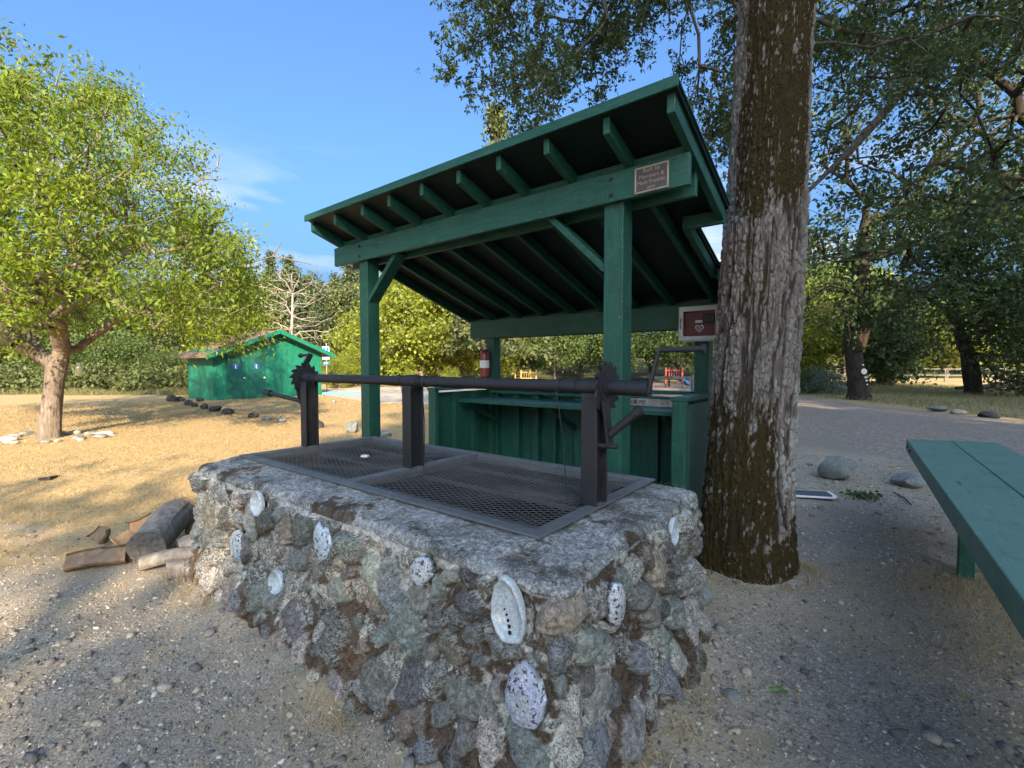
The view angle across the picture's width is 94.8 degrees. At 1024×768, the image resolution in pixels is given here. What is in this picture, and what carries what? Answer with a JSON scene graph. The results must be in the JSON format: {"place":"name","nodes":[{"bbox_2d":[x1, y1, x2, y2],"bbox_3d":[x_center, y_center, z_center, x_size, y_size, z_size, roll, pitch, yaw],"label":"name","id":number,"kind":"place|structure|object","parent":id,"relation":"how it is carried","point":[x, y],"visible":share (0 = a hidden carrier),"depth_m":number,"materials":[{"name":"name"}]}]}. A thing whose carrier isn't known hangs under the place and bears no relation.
{"place":"outdoors","nodes":[
{"label":"outdoors","id":0,"kind":"place"},
{"bbox_2d":[323,387,485,403],"bbox_3d":[-3.478,0.530,26.432,17.020,0.035,14.108,0,2,0],"label":"parking bay","id":1,"kind":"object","parent":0,"point":[387,392],"visible":0.24,"depth_m":26.09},
{"bbox_2d":[322,392,359,394],"bbox_3d":[-9.098,0.496,25.107,1.900,0.130,0.180,-1,2,-18],"label":"wheel stop","id":2,"kind":"object","parent":1,"relation":"on","point":[334,393],"visible":0.98,"depth_m":24.98,"materials":[{"name":"blue paint"}]},
{"bbox_2d":[0,378,1023,767],"bbox_3d":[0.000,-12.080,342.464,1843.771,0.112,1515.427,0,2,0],"label":"ground","id":3,"kind":"structure","parent":0,"point":[822,448],"depth_m":2.74,"materials":[{"name":"soil"}]},
{"bbox_2d":[0,326,41,390],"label":"lawn edge bush","id":4,"kind":"object","parent":3,"relation":"on","point":[1,346],"visible":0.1,"depth_m":28.96,"materials":[{"name":"green plant"}]},
{"bbox_2d":[0,356,68,394],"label":"weed bush","id":5,"kind":"object","parent":3,"relation":"on","point":[14,380],"visible":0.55,"depth_m":26.59,"materials":[{"name":"green plant"}]},
{"bbox_2d":[0,283,94,381],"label":"lawn edge bush","id":6,"kind":"object","parent":3,"relation":"on","point":[11,354],"visible":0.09,"depth_m":29.78,"materials":[{"name":"green plant"}]},
{"bbox_2d":[21,340,108,388],"bbox_3d":[-26.316,-0.974,27.896,4.098,3.598,4.172,-1,3,-28],"label":"lawn edge bush","id":7,"kind":"object","parent":3,"relation":"on","point":[72,358],"visible":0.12,"depth_m":27.42,"materials":[{"name":"green plant"}]},
{"bbox_2d":[0,291,142,371],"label":"lawn edge bush","id":8,"kind":"object","parent":3,"relation":"on","point":[71,339],"visible":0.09,"depth_m":30.21,"materials":[{"name":"green plant"}]},
{"bbox_2d":[24,358,143,392],"bbox_3d":[-24.230,-0.334,27.119,5.495,2.380,5.090,1,2,16],"label":"weed bush","id":9,"kind":"object","parent":3,"relation":"on","point":[87,367],"visible":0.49,"depth_m":26.39,"materials":[{"name":"green plant"}]},
{"bbox_2d":[63,544,128,571],"bbox_3d":[-3.284,1.379,3.719,0.397,0.158,0.108,-1,2,-23],"label":"firewood plank","id":10,"kind":"object","parent":3,"relation":"on","point":[102,556],"visible":0.98,"depth_m":3.71,"materials":[{"name":"beige wood"}]},
{"bbox_2d":[86,526,110,544],"bbox_3d":[-3.646,1.332,4.149,0.172,0.162,0.115,-2,3,-40],"label":"firewood split","id":11,"kind":"object","parent":3,"relation":"on","point":[98,535],"visible":1,"depth_m":4.14,"materials":[{"name":"beige wood"}]},
{"bbox_2d":[69,360,158,390],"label":"weed bush","id":12,"kind":"object","parent":3,"relation":"on","point":[123,366],"visible":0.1,"depth_m":28.08,"materials":[{"name":"green plant"}]},
{"bbox_2d":[73,327,161,391],"bbox_3d":[-23.951,-1.416,29.052,4.737,4.455,4.823,2,3,35],"label":"lawn edge bush","id":13,"kind":"object","parent":3,"relation":"on","point":[129,347],"visible":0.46,"depth_m":28.42,"materials":[{"name":"green plant"}]},
{"bbox_2d":[111,530,133,544],"bbox_3d":[-3.377,1.362,4.103,0.143,0.130,0.152,1,2,19],"label":"firewood split","id":14,"kind":"object","parent":3,"relation":"on","point":[124,537],"visible":0.6,"depth_m":4.09,"materials":[{"name":"brown wood"}]},
{"bbox_2d":[128,513,151,533],"bbox_3d":[-3.334,1.277,4.254,0.209,0.213,0.158,-1,3,-32],"label":"firewood split","id":15,"kind":"object","parent":14,"relation":"on","point":[135,526],"visible":0.36,"depth_m":4.22,"materials":[{"name":"brown wood"}]},
{"bbox_2d":[68,280,210,387],"bbox_3d":[-26.224,-3.190,33.007,9.148,7.950,8.985,1,3,27],"label":"lawn edge bush","id":16,"kind":"object","parent":3,"relation":"on","point":[114,328],"visible":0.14,"depth_m":31.21,"materials":[{"name":"green plant"}]},
{"bbox_2d":[99,360,187,393],"bbox_3d":[-20.707,-0.325,27.871,5.428,2.287,5.028,0,2,-12],"label":"weed bush","id":17,"kind":"object","parent":3,"relation":"on","point":[133,383],"visible":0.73,"depth_m":27.00,"materials":[{"name":"green plant"}]},
{"bbox_2d":[123,344,187,390],"bbox_3d":[-21.417,-0.872,29.018,3.952,3.280,3.882,-1,2,-24],"label":"lawn edge bush","id":18,"kind":"object","parent":3,"relation":"on","point":[161,357],"visible":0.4,"depth_m":28.40,"materials":[{"name":"green plant"}]},
{"bbox_2d":[0,6,318,438],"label":"fruit tree","id":19,"kind":"object","parent":3,"relation":"on","point":[20,262],"visible":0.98,"depth_m":8.72,"materials":[{"name":"green plant"}]},
{"bbox_2d":[75,318,83,375],"bbox_3d":[-10.624,-0.905,11.541,0.150,1.410,0.150,0,2,0],"label":"hanging jar","id":20,"kind":"object","parent":19,"relation":"hanging from","point":[78,369],"visible":0.94,"depth_m":11.51,"materials":[{"name":"glass"}]},
{"bbox_2d":[126,499,193,562],"bbox_3d":[-2.997,1.242,4.038,0.281,0.362,0.632,-1,2,-16],"label":"log","id":21,"kind":"object","parent":3,"relation":"on","point":[164,526],"visible":0.93,"depth_m":3.88,"materials":[{"name":"wood"}]},
{"bbox_2d":[110,286,217,380],"bbox_3d":[-29.973,-4.015,39.674,10.430,9.160,10.620,1,3,31],"label":"lawn edge bush","id":22,"kind":"object","parent":3,"relation":"on","point":[142,316],"depth_m":38.10,"materials":[{"name":"green plant"}]},
{"bbox_2d":[138,546,192,570],"bbox_3d":[-2.662,1.366,3.704,0.444,0.152,0.109,-1,2,-17],"label":"branch log","id":23,"kind":"object","parent":3,"relation":"on","point":[151,560],"visible":0.66,"depth_m":3.65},
{"bbox_2d":[123,306,213,384],"bbox_3d":[-23.517,-2.667,33.970,7.729,6.756,7.715,-1,3,-25],"label":"lawn edge bush","id":24,"kind":"object","parent":3,"relation":"on","point":[149,336],"visible":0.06,"depth_m":32.17,"materials":[{"name":"green plant"}]},
{"bbox_2d":[165,558,188,580],"bbox_3d":[-2.487,1.385,3.564,0.219,0.151,0.149,-2,3,-36],"label":"branch log","id":25,"kind":"object","parent":3,"relation":"on","point":[174,567],"visible":0.41,"depth_m":3.49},
{"bbox_2d":[176,534,194,547],"bbox_3d":[-2.613,1.324,3.829,0.190,0.204,0.172,-2,3,-36],"label":"branch log","id":26,"kind":"object","parent":3,"relation":"on","point":[185,541],"visible":0.3,"depth_m":3.77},
{"bbox_2d":[148,290,275,361],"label":"lawn edge bush","id":27,"kind":"object","parent":3,"relation":"on","point":[216,313],"visible":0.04,"depth_m":40.73,"materials":[{"name":"green plant"}]},
{"bbox_2d":[0,393,428,571],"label":"dry lawn grass","id":28,"kind":"structure","parent":3,"relation":"on","point":[2,428],"depth_m":9.83,"materials":[{"name":"plant"}]},
{"bbox_2d":[172,330,334,400],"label":"restroom shed","id":29,"kind":"structure","parent":3,"relation":"on","point":[217,378],"depth_m":22.61,"materials":[{"name":"green paint"}]},
{"bbox_2d":[226,357,245,398],"bbox_3d":[-12.854,-0.301,21.983,0.067,1.950,0.860,2,3,35],"label":"door","id":30,"kind":"structure","parent":29,"relation":"in","point":[235,373],"depth_m":21.98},
{"bbox_2d":[247,357,265,397],"bbox_3d":[-12.315,-0.332,22.765,0.067,1.950,0.860,2,3,35],"label":"door","id":31,"kind":"structure","parent":29,"relation":"in","point":[256,372],"depth_m":22.75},
{"bbox_2d":[213,294,307,341],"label":"lawn edge bush","id":32,"kind":"object","parent":3,"relation":"on","point":[269,324],"visible":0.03,"depth_m":44.01,"materials":[{"name":"green plant"}]},
{"bbox_2d":[235,269,343,342],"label":"dead tree","id":33,"kind":"object","parent":3,"relation":"on","point":[292,315],"visible":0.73,"depth_m":43.72,"materials":[{"name":"brown wood"}]},
{"bbox_2d":[321,351,357,387],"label":"brush shrub","id":34,"kind":"object","parent":3,"relation":"on","point":[335,362],"visible":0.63,"depth_m":32.92,"materials":[{"name":"green plant"}]},
{"bbox_2d":[338,345,360,385],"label":"brush shrub","id":35,"kind":"object","parent":3,"relation":"on","point":[356,363],"visible":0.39,"depth_m":35.36,"materials":[{"name":"green plant"}]},
{"bbox_2d":[346,421,357,432],"bbox_3d":[-3.825,1.048,11.263,0.289,0.332,0.286,-1,2,-22],"label":"lawn stone","id":36,"kind":"object","parent":3,"relation":"on","point":[351,426],"visible":0.9,"depth_m":11.17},
{"bbox_2d":[320,306,389,372],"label":"sunlit tree","id":37,"kind":"object","parent":3,"relation":"on","point":[332,334],"visible":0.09,"depth_m":44.82,"materials":[{"name":"green plant"}]},
{"bbox_2d":[328,292,427,375],"bbox_3d":[-10.804,-3.728,39.651,7.910,8.100,8.777,-2,3,-38],"label":"sunlit tree","id":38,"kind":"object","parent":3,"relation":"on","point":[355,325],"visible":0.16,"depth_m":38.67,"materials":[{"name":"green plant"}]},
{"bbox_2d":[347,274,440,375],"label":"sunlit tree","id":39,"kind":"object","parent":3,"relation":"on","point":[387,290],"visible":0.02,"depth_m":48.74,"materials":[{"name":"green plant"}]},
{"bbox_2d":[349,281,464,376],"bbox_3d":[-7.162,-4.139,35.879,9.884,9.271,9.108,1,3,29],"label":"sunlit tree","id":40,"kind":"object","parent":3,"relation":"on","point":[397,305],"visible":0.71,"depth_m":33.99,"materials":[{"name":"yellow plant"}]},
{"bbox_2d":[183,437,710,767],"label":"stone barbecue pit","id":41,"kind":"object","parent":3,"relation":"on","point":[436,643],"visible":0.78,"depth_m":2.01,"materials":[{"name":"grey stone"}]},
{"bbox_2d":[266,441,458,479],"bbox_3d":[-1.171,0.600,3.683,1.268,0.063,1.075,2,3,38],"label":"grate","id":42,"kind":"object","parent":41,"relation":"in","point":[377,464],"visible":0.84,"depth_m":3.68,"materials":[{"name":"metal"}]},
{"bbox_2d":[239,344,705,539],"bbox_3d":[-0.599,0.193,3.223,3.699,0.864,1.240,2,3,38],"label":"grill winch","id":43,"kind":"object","parent":41,"relation":"on","point":[603,389],"visible":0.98,"depth_m":2.81,"materials":[{"name":"grey metal"}]},
{"bbox_2d":[370,459,630,528],"bbox_3d":[-0.089,0.630,2.834,1.318,0.071,1.075,2,3,38],"label":"grate","id":44,"kind":"object","parent":41,"relation":"in","point":[522,493],"visible":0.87,"depth_m":2.79,"materials":[{"name":"metal"}]},
{"bbox_2d":[438,366,460,376],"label":"brush shrub","id":45,"kind":"object","parent":3,"relation":"on","point":[453,372],"visible":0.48,"depth_m":33.72,"materials":[{"name":"green plant"}]},
{"bbox_2d":[397,295,510,376],"bbox_3d":[-4.814,-4.054,38.042,9.941,8.921,8.959,1,3,33],"label":"sunlit tree","id":46,"kind":"object","parent":3,"relation":"on","point":[467,358],"visible":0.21,"depth_m":36.73,"materials":[{"name":"green plant"}]},
{"bbox_2d":[439,314,531,377],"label":"sunlit tree","id":47,"kind":"object","parent":3,"relation":"on","point":[504,367],"visible":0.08,"depth_m":40.44,"materials":[{"name":"green plant"}]},
{"bbox_2d":[437,97,562,365],"bbox_3d":[-1.143,-9.831,33.904,8.676,20.585,7.908,-1,3,-26],"label":"tall background tree","id":48,"kind":"object","parent":3,"relation":"on","point":[497,124],"visible":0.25,"depth_m":32.94,"materials":[{"name":"plant"}]},
{"bbox_2d":[0,436,1023,767],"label":"straw tufts","id":49,"kind":"object","parent":3,"relation":"on","point":[918,578],"visible":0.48,"depth_m":2.85,"materials":[{"name":"plant"}]},
{"bbox_2d":[0,454,1023,767],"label":"gravel pebbles","id":50,"kind":"object","parent":3,"relation":"on","point":[932,736],"visible":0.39,"depth_m":2.36,"materials":[{"name":"gravel"}]},
{"bbox_2d":[304,74,730,474],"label":"picnic pavilion","id":51,"kind":"structure","parent":3,"relation":"on","point":[557,227],"depth_m":3.88,"materials":[{"name":"green paint"}]},
{"bbox_2d":[479,344,489,376],"bbox_3d":[-0.369,-0.312,6.309,0.139,0.440,0.148,0,2,-12],"label":"fire extinguisher","id":52,"kind":"object","parent":51,"relation":"attached to","point":[484,363],"visible":1,"depth_m":6.26,"materials":[{"name":"metal"}]},
{"bbox_2d":[634,160,668,194],"bbox_3d":[0.851,-1.258,2.876,0.215,0.158,0.010,2,3,38],"label":"memorial plaque","id":53,"kind":"object","parent":51,"relation":"attached to","point":[651,177],"visible":1,"depth_m":2.87,"materials":[{"name":"grey metal"}]},
{"bbox_2d":[678,304,717,341],"bbox_3d":[1.817,-0.578,4.529,0.390,0.335,0.186,2,3,38],"label":"defibrillator cabinet","id":54,"kind":"object","parent":51,"relation":"attached to","point":[696,323],"visible":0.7,"depth_m":4.51,"materials":[{"name":"metal"}]},
{"bbox_2d":[515,370,537,378],"bbox_3d":[1.496,-0.461,36.175,2.318,1.240,1.354,-1,2,-20],"label":"play structure","id":55,"kind":"object","parent":3,"relation":"on","point":[529,376],"visible":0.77,"depth_m":35.57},
{"bbox_2d":[427,387,710,509],"bbox_3d":[0.526,0.743,5.139,3.000,1.366,1.143,2,3,38],"label":"serving counter","id":56,"kind":"object","parent":3,"relation":"on","point":[668,444],"visible":0.39,"depth_m":5.55,"materials":[{"name":"green paint"}]},
{"bbox_2d":[630,398,671,407],"bbox_3d":[1.201,0.181,4.876,0.940,0.075,0.029,2,3,38],"label":"routed name board","id":57,"kind":"object","parent":56,"relation":"on","point":[650,402],"visible":0.38,"depth_m":4.71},
{"bbox_2d":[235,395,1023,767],"bbox_3d":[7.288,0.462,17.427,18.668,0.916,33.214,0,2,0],"label":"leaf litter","id":58,"kind":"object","parent":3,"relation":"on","point":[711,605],"visible":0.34,"depth_m":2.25,"materials":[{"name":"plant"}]},
{"bbox_2d":[653,367,690,387],"bbox_3d":[11.753,-0.482,34.200,2.689,1.440,1.566,-1,2,-20],"label":"play structure","id":59,"kind":"object","parent":3,"relation":"on","point":[685,382],"visible":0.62,"depth_m":33.60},
{"bbox_2d":[649,374,712,395],"bbox_3d":[6.497,0.398,15.115,4.052,1.400,0.149,1,2,15],"label":"rail fence","id":60,"kind":"object","parent":3,"relation":"on","point":[691,377],"visible":0.14,"depth_m":15.31,"materials":[{"name":"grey wood"}]},
{"bbox_2d":[701,584,712,606],"bbox_3d":[1.219,1.420,3.159,0.251,0.187,0.192,-1,2,-15],"label":"flat stone","id":61,"kind":"object","parent":3,"relation":"on","point":[707,595],"visible":0.17,"depth_m":3.10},
{"bbox_2d":[415,0,1023,585],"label":"oak tree","id":62,"kind":"object","parent":3,"relation":"on","point":[761,126],"visible":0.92,"depth_m":3.54,"materials":[{"name":"brown plant"}]},
{"bbox_2d":[721,688,740,700],"bbox_3d":[1.061,1.499,2.275,0.089,0.035,0.072,0,2,0],"label":"loose stone","id":63,"kind":"object","parent":3,"relation":"on","point":[732,694],"visible":0.98,"depth_m":2.27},
{"bbox_2d":[798,366,820,393],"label":"roadside shrub","id":64,"kind":"object","parent":3,"relation":"on","point":[805,376],"visible":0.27,"depth_m":26.60,"materials":[{"name":"green plant"}]},
{"bbox_2d":[795,489,836,498],"bbox_3d":[3.636,1.341,5.753,0.545,0.023,0.320,1,2,14],"label":"white frame","id":65,"kind":"object","parent":3,"relation":"on","point":[815,494],"visible":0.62,"depth_m":5.68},
{"bbox_2d":[800,365,835,390],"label":"roadside shrub","id":66,"kind":"object","parent":3,"relation":"on","point":[818,371],"visible":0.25,"depth_m":29.67,"materials":[{"name":"green plant"}]},
{"bbox_2d":[800,370,870,394],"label":"roadside shrub","id":67,"kind":"object","parent":3,"relation":"on","point":[824,381],"visible":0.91,"depth_m":25.79,"materials":[{"name":"green plant"}]},
{"bbox_2d":[817,455,857,478],"bbox_3d":[4.597,1.183,6.686,0.440,0.349,0.407,-1,2,-20],"label":"boulder","id":68,"kind":"object","parent":3,"relation":"on","point":[834,467],"visible":1,"depth_m":6.54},
{"bbox_2d":[800,275,885,374],"bbox_3d":[24.363,-4.201,37.885,10.029,9.232,9.241,1,3,32],"label":"sunlit tree","id":69,"kind":"object","parent":3,"relation":"on","point":[829,343],"visible":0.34,"depth_m":35.98,"materials":[{"name":"green plant"}]},
{"bbox_2d":[838,489,887,501],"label":"weed plant","id":70,"kind":"object","parent":3,"relation":"on","point":[862,494],"visible":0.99,"depth_m":5.67,"materials":[{"name":"green plant"}]},
{"bbox_2d":[807,254,931,379],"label":"sunlit tree","id":71,"kind":"object","parent":3,"relation":"on","point":[872,272],"visible":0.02,"depth_m":48.55,"materials":[{"name":"green plant"}]},
{"bbox_2d":[828,267,959,386],"bbox_3d":[29.716,-4.214,37.337,8.754,10.574,17.481,1,3,31],"label":"branched oak","id":72,"kind":"object","parent":3,"relation":"on","point":[881,371],"visible":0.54,"depth_m":34.23,"materials":[{"name":"green plant"}]},
{"bbox_2d":[889,472,925,488],"bbox_3d":[5.264,1.282,6.235,0.382,0.223,0.339,0,2,-4],"label":"boulder","id":73,"kind":"object","parent":3,"relation":"on","point":[910,480],"visible":0.93,"depth_m":6.14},
{"bbox_2d":[803,0,1023,399],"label":"broken oak","id":74,"kind":"object","parent":3,"relation":"on","point":[854,307],"visible":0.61,"depth_m":20.94,"materials":[{"name":"green plant"}]},
{"bbox_2d":[807,0,1023,275],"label":"overhanging oak","id":75,"kind":"object","parent":3,"relation":"on","point":[994,172],"visible":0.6,"depth_m":9.94,"materials":[{"name":"green plant"}]},
{"bbox_2d":[835,368,1005,381],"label":"rail fence","id":76,"kind":"object","parent":3,"relation":"on","point":[944,375],"visible":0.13,"depth_m":45.33,"materials":[{"name":"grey wood"}]},
{"bbox_2d":[907,300,956,374],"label":"sunlit tree","id":77,"kind":"object","parent":3,"relation":"on","point":[944,329],"visible":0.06,"depth_m":59.38,"materials":[{"name":"green plant"}]},
{"bbox_2d":[925,405,947,410],"bbox_3d":[14.818,0.863,16.434,0.619,0.249,0.506,0,2,2],"label":"roadside stone","id":78,"kind":"object","parent":3,"relation":"on","point":[937,408],"visible":0.98,"depth_m":16.32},
{"bbox_2d":[881,167,1023,395],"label":"leaning oak","id":79,"kind":"object","parent":3,"relation":"on","point":[966,369],"visible":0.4,"depth_m":22.96,"materials":[{"name":"green plant"}]},
{"bbox_2d":[912,294,999,377],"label":"sunlit tree","id":80,"kind":"object","parent":3,"relation":"on","point":[955,361],"visible":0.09,"depth_m":57.63,"materials":[{"name":"green plant"}]},
{"bbox_2d":[895,179,1023,396],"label":"leaning oak","id":81,"kind":"object","parent":3,"relation":"on","point":[977,387],"visible":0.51,"depth_m":22.96,"materials":[{"name":"green plant"}]},
{"bbox_2d":[906,439,1023,639],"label":"plank table","id":82,"kind":"object","parent":3,"relation":"on","point":[977,489],"visible":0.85,"depth_m":2.70,"materials":[{"name":"green paint"}]},
{"bbox_2d":[954,382,1019,389],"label":"fallen tree","id":83,"kind":"object","parent":3,"relation":"on","point":[984,387],"visible":0.3,"depth_m":27.69,"materials":[{"name":"brown wood"}]},
{"bbox_2d":[977,411,1000,418],"bbox_3d":[14.327,0.943,14.145,0.540,0.258,0.442,1,2,20],"label":"roadside stone","id":84,"kind":"object","parent":3,"relation":"on","point":[990,414],"visible":0.83,"depth_m":14.01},
{"bbox_2d":[0,381,1023,417],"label":"meadow grass","id":85,"kind":"structure","parent":0,"point":[184,391],"depth_m":25.11,"materials":[{"name":"yellow plant"}]},
{"bbox_2d":[0,0,1023,336],"label":"sky","id":86,"kind":"structure","parent":0,"point":[309,106],"materials":[{"name":"blue"}]},
{"bbox_2d":[335,338,1015,379],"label":"hill","id":87,"kind":"structure","parent":0,"point":[568,373],"depth_m":58.24,"materials":[{"name":"plant"}]},
{"bbox_2d":[225,271,307,328],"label":"hill tree","id":88,"kind":"object","parent":87,"relation":"on","point":[274,295],"visible":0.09,"depth_m":58.72,"materials":[{"name":"plant"}]},
{"bbox_2d":[262,249,279,281],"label":"fir tree","id":89,"kind":"object","parent":87,"relation":"on","point":[271,261],"visible":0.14,"depth_m":92.75,"materials":[{"name":"plant"}]},
{"bbox_2d":[277,254,304,319],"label":"fir tree","id":90,"kind":"object","parent":87,"relation":"on","point":[285,262],"visible":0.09,"depth_m":61.02,"materials":[{"name":"plant"}]},
{"bbox_2d":[274,262,313,340],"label":"fir tree","id":91,"kind":"object","parent":87,"relation":"on","point":[298,287],"visible":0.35,"depth_m":49.34,"materials":[{"name":"plant"}]},
{"bbox_2d":[264,281,328,336],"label":"hill tree","id":92,"kind":"object","parent":87,"relation":"on","point":[307,300],"visible":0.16,"depth_m":59.00,"materials":[{"name":"plant"}]},
{"bbox_2d":[300,270,314,297],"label":"fir tree","id":93,"kind":"object","parent":87,"relation":"on","point":[306,279],"visible":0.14,"depth_m":69.04,"materials":[{"name":"plant"}]},
{"bbox_2d":[306,276,338,372],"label":"fir tree","id":94,"kind":"object","parent":87,"relation":"on","point":[318,306],"visible":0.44,"depth_m":50.64,"materials":[{"name":"plant"}]},
{"bbox_2d":[298,299,350,351],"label":"hill tree","id":95,"kind":"object","parent":87,"relation":"on","point":[333,309],"visible":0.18,"depth_m":59.09,"materials":[{"name":"plant"}]},
{"bbox_2d":[303,280,359,350],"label":"hill tree","id":96,"kind":"object","parent":87,"relation":"on","point":[337,294],"visible":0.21,"depth_m":60.09,"materials":[{"name":"plant"}]},
{"bbox_2d":[327,269,340,300],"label":"fir tree","id":97,"kind":"object","parent":87,"relation":"on","point":[336,277],"visible":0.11,"depth_m":73.09,"materials":[{"name":"plant"}]},
{"bbox_2d":[334,264,359,351],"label":"fir tree","id":98,"kind":"object","parent":87,"relation":"on","point":[350,276],"visible":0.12,"depth_m":65.04,"materials":[{"name":"plant"}]},
{"bbox_2d":[343,291,359,348],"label":"fir tree","id":99,"kind":"object","parent":87,"relation":"on","point":[356,298],"visible":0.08,"depth_m":48.49,"materials":[{"name":"plant"}]},
{"bbox_2d":[501,337,551,377],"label":"background tree","id":100,"kind":"object","parent":87,"relation":"on","point":[531,365],"visible":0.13,"depth_m":43.88,"materials":[{"name":"green plant"}]},
{"bbox_2d":[528,335,593,378],"bbox_3d":[3.866,-3.655,39.623,5.725,7.870,6.540,0,2,-1],"label":"background tree","id":101,"kind":"object","parent":87,"relation":"on","point":[568,351],"visible":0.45,"depth_m":38.76,"materials":[{"name":"green plant"}]},
{"bbox_2d":[547,334,602,377],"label":"background tree","id":102,"kind":"object","parent":87,"relation":"on","point":[581,364],"visible":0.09,"depth_m":51.01,"materials":[{"name":"green plant"}]},
{"bbox_2d":[581,332,659,371],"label":"background tree","id":103,"kind":"object","parent":87,"relation":"on","point":[596,351],"visible":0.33,"depth_m":41.15,"materials":[{"name":"green plant"}]},
{"bbox_2d":[631,331,684,373],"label":"background tree","id":104,"kind":"object","parent":87,"relation":"on","point":[646,356],"visible":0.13,"depth_m":47.95,"materials":[{"name":"green plant"}]},
{"bbox_2d":[642,331,714,375],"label":"background tree","id":105,"kind":"object","parent":87,"relation":"on","point":[666,340],"visible":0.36,"depth_m":41.37,"materials":[{"name":"green plant"}]},
{"bbox_2d":[804,247,869,357],"bbox_3d":[24.939,-6.990,43.636,13.091,14.522,13.099,2,3,35],"label":"background tree","id":106,"kind":"object","parent":87,"relation":"on","point":[810,268],"visible":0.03,"depth_m":39.63,"materials":[{"name":"green plant"}]},
{"bbox_2d":[653,386,1023,462],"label":"road","id":107,"kind":"structure","parent":0,"point":[881,431],"depth_m":11.93,"materials":[{"name":"asphalt"}]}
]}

